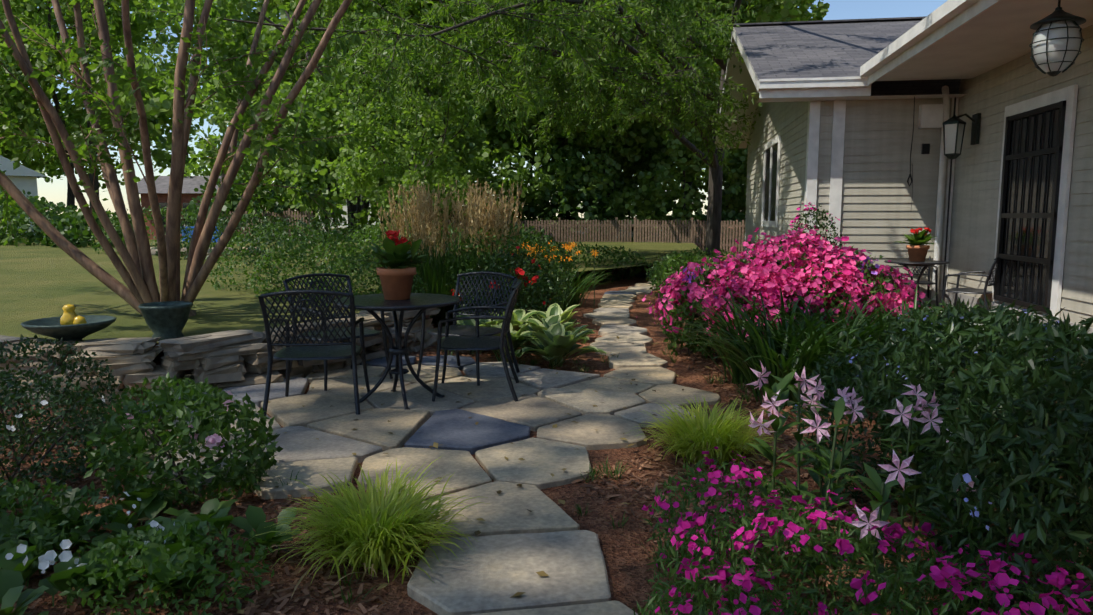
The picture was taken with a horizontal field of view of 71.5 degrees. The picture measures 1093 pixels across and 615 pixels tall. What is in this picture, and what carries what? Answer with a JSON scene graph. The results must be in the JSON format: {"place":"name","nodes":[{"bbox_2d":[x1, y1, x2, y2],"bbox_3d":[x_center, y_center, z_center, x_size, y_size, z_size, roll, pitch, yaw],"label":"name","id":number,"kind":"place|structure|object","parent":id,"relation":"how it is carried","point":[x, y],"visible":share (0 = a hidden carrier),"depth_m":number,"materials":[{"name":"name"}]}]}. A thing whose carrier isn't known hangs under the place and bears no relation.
{"place":"outdoors","nodes":[
{"label":"outdoors","id":0,"kind":"place"},
{"bbox_2d":[0,218,707,342],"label":"lawn ground","id":1,"kind":"structure","parent":0,"point":[39,281],"depth_m":10.25,"materials":[{"name":"green plant"}]},
{"bbox_2d":[21,304,116,341],"bbox_3d":[-3.610,0.155,5.756,0.620,0.360,0.620,1,7,9],"label":"birdbath","id":2,"kind":"object","parent":1,"relation":"on","point":[69,324],"visible":0.77,"depth_m":5.69,"materials":[{"name":"teal metal"}]},
{"bbox_2d":[0,189,149,247],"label":"lawn edge shrubs","id":3,"kind":"object","parent":1,"relation":"on","point":[64,221],"visible":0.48,"depth_m":25.61,"materials":[{"name":"green plant"}]},
{"bbox_2d":[0,0,174,230],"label":"tree","id":4,"kind":"object","parent":1,"relation":"on","point":[28,115],"visible":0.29,"depth_m":45.32,"materials":[{"name":"green plant"}]},
{"bbox_2d":[138,301,192,340],"bbox_3d":[-3.051,0.111,6.103,0.400,0.285,0.400,1,7,9],"label":"planter pot","id":5,"kind":"object","parent":1,"relation":"on","point":[166,320],"visible":0.9,"depth_m":6.00,"materials":[{"name":"teal ceramic"}]},
{"bbox_2d":[0,0,360,316],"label":"crape myrtle","id":6,"kind":"object","parent":1,"relation":"on","point":[139,278],"visible":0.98,"depth_m":7.13,"materials":[{"name":"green plant"}]},
{"bbox_2d":[150,247,260,255],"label":"lawn edge stones","id":7,"kind":"object","parent":1,"relation":"on","point":[153,251],"visible":0.17,"depth_m":19.18,"materials":[{"name":"grey stone"}]},
{"bbox_2d":[182,0,408,220],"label":"tree","id":8,"kind":"object","parent":1,"relation":"on","point":[237,12],"visible":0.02,"depth_m":42.19,"materials":[{"name":"green plant"}]},
{"bbox_2d":[194,0,438,220],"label":"tree","id":9,"kind":"object","parent":1,"relation":"on","point":[234,51],"visible":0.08,"depth_m":38.83,"materials":[{"name":"green plant"}]},
{"bbox_2d":[246,0,494,231],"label":"tree","id":10,"kind":"object","parent":1,"relation":"on","point":[262,44],"visible":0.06,"depth_m":35.84,"materials":[{"name":"green plant"}]},
{"bbox_2d":[258,11,488,237],"bbox_3d":[-5.137,-5.716,25.422,6.424,7.418,6.518,1,7,9],"label":"tree","id":11,"kind":"object","parent":1,"relation":"on","point":[320,110],"visible":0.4,"depth_m":24.09,"materials":[{"name":"green plant"}]},
{"bbox_2d":[328,81,480,250],"bbox_3d":[-3.335,-3.334,17.898,3.637,4.339,3.770,1,7,9],"label":"tree","id":12,"kind":"object","parent":1,"relation":"on","point":[435,158],"visible":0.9,"depth_m":17.39,"materials":[{"name":"green plant"}]},
{"bbox_2d":[290,0,581,217],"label":"tree","id":13,"kind":"object","parent":1,"relation":"on","point":[361,9],"visible":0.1,"depth_m":31.21,"materials":[{"name":"green plant"}]},
{"bbox_2d":[410,0,722,220],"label":"tree","id":14,"kind":"object","parent":1,"relation":"on","point":[488,112],"visible":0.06,"depth_m":30.61,"materials":[{"name":"green plant"}]},
{"bbox_2d":[414,0,798,238],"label":"tree","id":15,"kind":"object","parent":1,"relation":"on","point":[652,135],"visible":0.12,"depth_m":30.38,"materials":[{"name":"green plant"}]},
{"bbox_2d":[626,0,829,212],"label":"tree","id":16,"kind":"object","parent":1,"relation":"on","point":[820,10],"visible":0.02,"depth_m":34.83,"materials":[{"name":"green plant"}]},
{"bbox_2d":[20,0,947,217],"label":"sky","id":17,"kind":"structure","parent":0,"point":[55,192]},
{"bbox_2d":[0,223,1092,614],"bbox_3d":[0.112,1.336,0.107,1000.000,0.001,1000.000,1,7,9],"label":"ground","id":18,"kind":"structure","parent":0,"point":[628,565],"depth_m":3.48,"materials":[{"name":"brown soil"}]},
{"bbox_2d":[0,155,46,234],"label":"neighbour house","id":19,"kind":"structure","parent":18,"relation":"on","point":[21,177],"depth_m":39.09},
{"bbox_2d":[0,477,299,614],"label":"low mixed perennials","id":20,"kind":"object","parent":18,"relation":"on","point":[170,554],"visible":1,"depth_m":2.77,"materials":[{"name":"green plant"}]},
{"bbox_2d":[137,176,243,239],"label":"garden shed","id":21,"kind":"structure","parent":18,"relation":"on","point":[191,184],"depth_m":32.15,"materials":[{"name":"beige wood"}]},
{"bbox_2d":[181,226,225,241],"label":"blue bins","id":22,"kind":"object","parent":18,"relation":"on","point":[191,233],"visible":0.15,"depth_m":28.97,"materials":[{"name":"blue plastic"}]},
{"bbox_2d":[0,308,440,405],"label":"stone retaining wall","id":23,"kind":"structure","parent":18,"relation":"on","point":[222,360],"depth_m":5.72,"materials":[{"name":"grey stone"}]},
{"bbox_2d":[216,208,315,241],"bbox_3d":[-11.642,-3.137,30.474,5.640,1.650,0.110,2,7,19],"label":"yard fence","id":24,"kind":"object","parent":18,"relation":"on","point":[289,212],"visible":0.12,"depth_m":29.92,"materials":[{"name":"brown wood"}]},
{"bbox_2d":[318,179,379,227],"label":"neighbour house","id":25,"kind":"structure","parent":18,"relation":"on","point":[345,209],"depth_m":63.07,"materials":[{"name":"white"}]},
{"bbox_2d":[0,0,723,234],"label":"forest trees","id":26,"kind":"object","parent":18,"relation":"on","point":[159,154],"visible":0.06,"depth_m":47.75,"materials":[{"name":"green plant"}]},
{"bbox_2d":[0,205,748,510],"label":"garden shrubs","id":27,"kind":"object","parent":18,"relation":"on","point":[207,429],"visible":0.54,"depth_m":4.14,"materials":[{"name":"green plant"}]},
{"bbox_2d":[31,0,761,261],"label":"canopy tree","id":28,"kind":"object","parent":18,"relation":"on","point":[588,38],"visible":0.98,"depth_m":14.47,"materials":[{"name":"green plant"}]},
{"bbox_2d":[84,272,720,614],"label":"flagstone patio","id":29,"kind":"structure","parent":18,"relation":"on","point":[517,545],"depth_m":4.37,"materials":[{"name":"grey stone"}]},
{"bbox_2d":[258,290,369,415],"bbox_3d":[-1.564,0.268,5.186,0.636,0.839,0.636,-1,7,-5],"label":"chair","id":30,"kind":"object","parent":29,"relation":"on","point":[313,350],"visible":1,"depth_m":4.96,"materials":[{"name":"black metal"}]},
{"bbox_2d":[283,273,392,390],"bbox_3d":[-1.676,0.161,6.075,0.636,0.839,0.636,6,9,43],"label":"chair","id":31,"kind":"object","parent":29,"relation":"on","point":[369,332],"visible":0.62,"depth_m":6.12,"materials":[{"name":"black metal"}]},
{"bbox_2d":[333,293,459,409],"bbox_3d":[-1.043,0.307,5.358,0.876,0.736,0.876,1,7,9],"label":"bistro table","id":32,"kind":"object","parent":29,"relation":"on","point":[372,303],"visible":0.92,"depth_m":5.30,"materials":[{"name":"black metal"}]},
{"bbox_2d":[377,266,415,299],"bbox_3d":[-1.056,-0.171,5.353,0.276,0.220,0.276,1,7,9],"label":"terracotta pot","id":33,"kind":"object","parent":32,"relation":"on","point":[396,284],"visible":1,"depth_m":5.26,"materials":[{"name":"ceramic"}]},
{"bbox_2d":[356,229,425,268],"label":"potted flowers","id":34,"kind":"object","parent":33,"relation":"on","point":[395,254],"visible":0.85,"depth_m":5.25,"materials":[{"name":"green plant"}]},
{"bbox_2d":[417,271,519,385],"bbox_3d":[-0.639,0.142,6.235,0.636,0.839,0.636,4,8,28],"label":"chair","id":35,"kind":"object","parent":29,"relation":"on","point":[476,330],"visible":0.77,"depth_m":6.36,"materials":[{"name":"black metal"}]},
{"bbox_2d":[432,279,521,401],"bbox_3d":[-0.501,0.215,5.628,0.636,0.839,0.636,0,7,-1],"label":"chair","id":36,"kind":"object","parent":29,"relation":"on","point":[447,343],"visible":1,"depth_m":5.46,"materials":[{"name":"black metal"}]},
{"bbox_2d":[140,70,747,239],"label":"trees","id":37,"kind":"object","parent":18,"relation":"on","point":[640,194],"visible":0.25,"depth_m":30.79,"materials":[{"name":"green plant"}]},
{"bbox_2d":[358,177,550,327],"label":"feather reed grass","id":38,"kind":"object","parent":18,"relation":"on","point":[425,210],"depth_m":9.30,"materials":[{"name":"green plant"}]},
{"bbox_2d":[186,172,745,248],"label":"shrubs","id":39,"kind":"object","parent":18,"relation":"on","point":[529,209],"visible":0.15,"depth_m":30.17,"materials":[{"name":"green plant"}]},
{"bbox_2d":[252,395,784,601],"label":"ornamental grass clumps","id":40,"kind":"object","parent":18,"relation":"on","point":[372,529],"visible":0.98,"depth_m":3.05,"materials":[{"name":"green plant"}]},
{"bbox_2d":[441,303,606,367],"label":"hostas","id":41,"kind":"object","parent":18,"relation":"on","point":[552,334],"visible":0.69,"depth_m":6.96,"materials":[{"name":"green plant"}]},
{"bbox_2d":[0,336,1075,614],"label":"fallen leaves","id":42,"kind":"object","parent":18,"relation":"on","point":[616,472],"visible":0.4,"depth_m":3.90,"materials":[{"name":"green plant"}]},
{"bbox_2d":[447,217,633,241],"bbox_3d":[-0.272,-2.846,29.512,7.367,1.300,0.111,1,7,5],"label":"fence","id":43,"kind":"object","parent":18,"relation":"on","point":[616,225],"visible":0.38,"depth_m":29.30,"materials":[{"name":"brown wood"}]},
{"bbox_2d":[634,217,745,251],"bbox_3d":[7.748,-2.579,27.293,9.584,1.300,0.111,3,7,24],"label":"fence","id":44,"kind":"object","parent":18,"relation":"on","point":[693,235],"visible":0.25,"depth_m":28.32,"materials":[{"name":"brown wood"}]},
{"bbox_2d":[512,241,970,410],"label":"plants","id":45,"kind":"object","parent":18,"relation":"on","point":[781,352],"visible":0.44,"depth_m":5.66,"materials":[{"name":"green plant"}]},
{"bbox_2d":[636,223,929,361],"bbox_3d":[2.264,-0.124,7.027,2.516,1.296,1.789,-2,7,-13],"label":"pink azalea","id":46,"kind":"object","parent":18,"relation":"on","point":[768,270],"visible":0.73,"depth_m":6.74,"materials":[{"name":"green plant"}]},
{"bbox_2d":[632,202,1092,614],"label":"flowering shrubs","id":47,"kind":"object","parent":18,"relation":"on","point":[1033,367],"visible":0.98,"depth_m":2.35,"materials":[{"name":"green plant"}]},
{"bbox_2d":[715,0,1092,337],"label":"house","id":48,"kind":"structure","parent":18,"relation":"on","point":[832,132],"depth_m":10.87,"materials":[{"name":"beige wood"}]},
{"bbox_2d":[907,97,914,207],"bbox_3d":[5.304,-2.214,11.024,0.094,1.650,0.022,1,7,9],"label":"cable","id":49,"kind":"object","parent":48,"relation":"attached to","point":[910,177],"visible":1,"depth_m":11.05,"materials":[{"name":"grey"}]},
{"bbox_2d":[942,113,980,159],"bbox_3d":[5.641,-2.336,10.377,0.452,0.621,0.310,1,7,9],"label":"wall sconce","id":50,"kind":"object","parent":48,"relation":"attached to","point":[953,130],"depth_m":10.33,"materials":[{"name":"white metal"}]},
{"bbox_2d":[1029,0,1085,76],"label":"hanging lantern","id":51,"kind":"object","parent":48,"relation":"hanging from","point":[1056,43],"visible":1,"depth_m":6.05,"materials":[{"name":"white glass"}]},
{"bbox_2d":[886,256,938,305],"bbox_3d":[5.378,-0.423,11.205,0.682,0.858,0.679,2,7,14],"label":"patio chair","id":52,"kind":"object","parent":18,"relation":"on","point":[928,283],"visible":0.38,"depth_m":11.21,"materials":[{"name":"black metal"}]},
{"bbox_2d":[884,260,948,304],"bbox_3d":[5.120,-0.276,10.552,0.816,0.736,0.816,1,7,9],"label":"porch table","id":53,"kind":"object","parent":18,"relation":"on","point":[926,264],"visible":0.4,"depth_m":10.42,"materials":[{"name":"black metal"}]},
{"bbox_2d":[906,245,929,261],"bbox_3d":[5.144,-0.751,10.522,0.297,0.220,0.297,1,7,9],"label":"flower pot","id":54,"kind":"object","parent":53,"relation":"on","point":[917,253],"visible":0.98,"depth_m":10.43,"materials":[{"name":"ceramic"}]},
{"bbox_2d":[896,227,936,245],"bbox_3d":[5.154,-0.971,10.508,0.468,0.280,0.544,-6,9,-42],"label":"potted plant","id":55,"kind":"object","parent":54,"relation":"on","point":[917,238],"visible":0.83,"depth_m":10.42,"materials":[{"name":"green plant"}]},
{"bbox_2d":[940,257,999,309],"bbox_3d":[5.557,-0.261,9.848,0.679,0.858,0.682,6,9,43],"label":"porch chair","id":56,"kind":"object","parent":18,"relation":"on","point":[990,278],"visible":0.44,"depth_m":9.71,"materials":[{"name":"black metal"}]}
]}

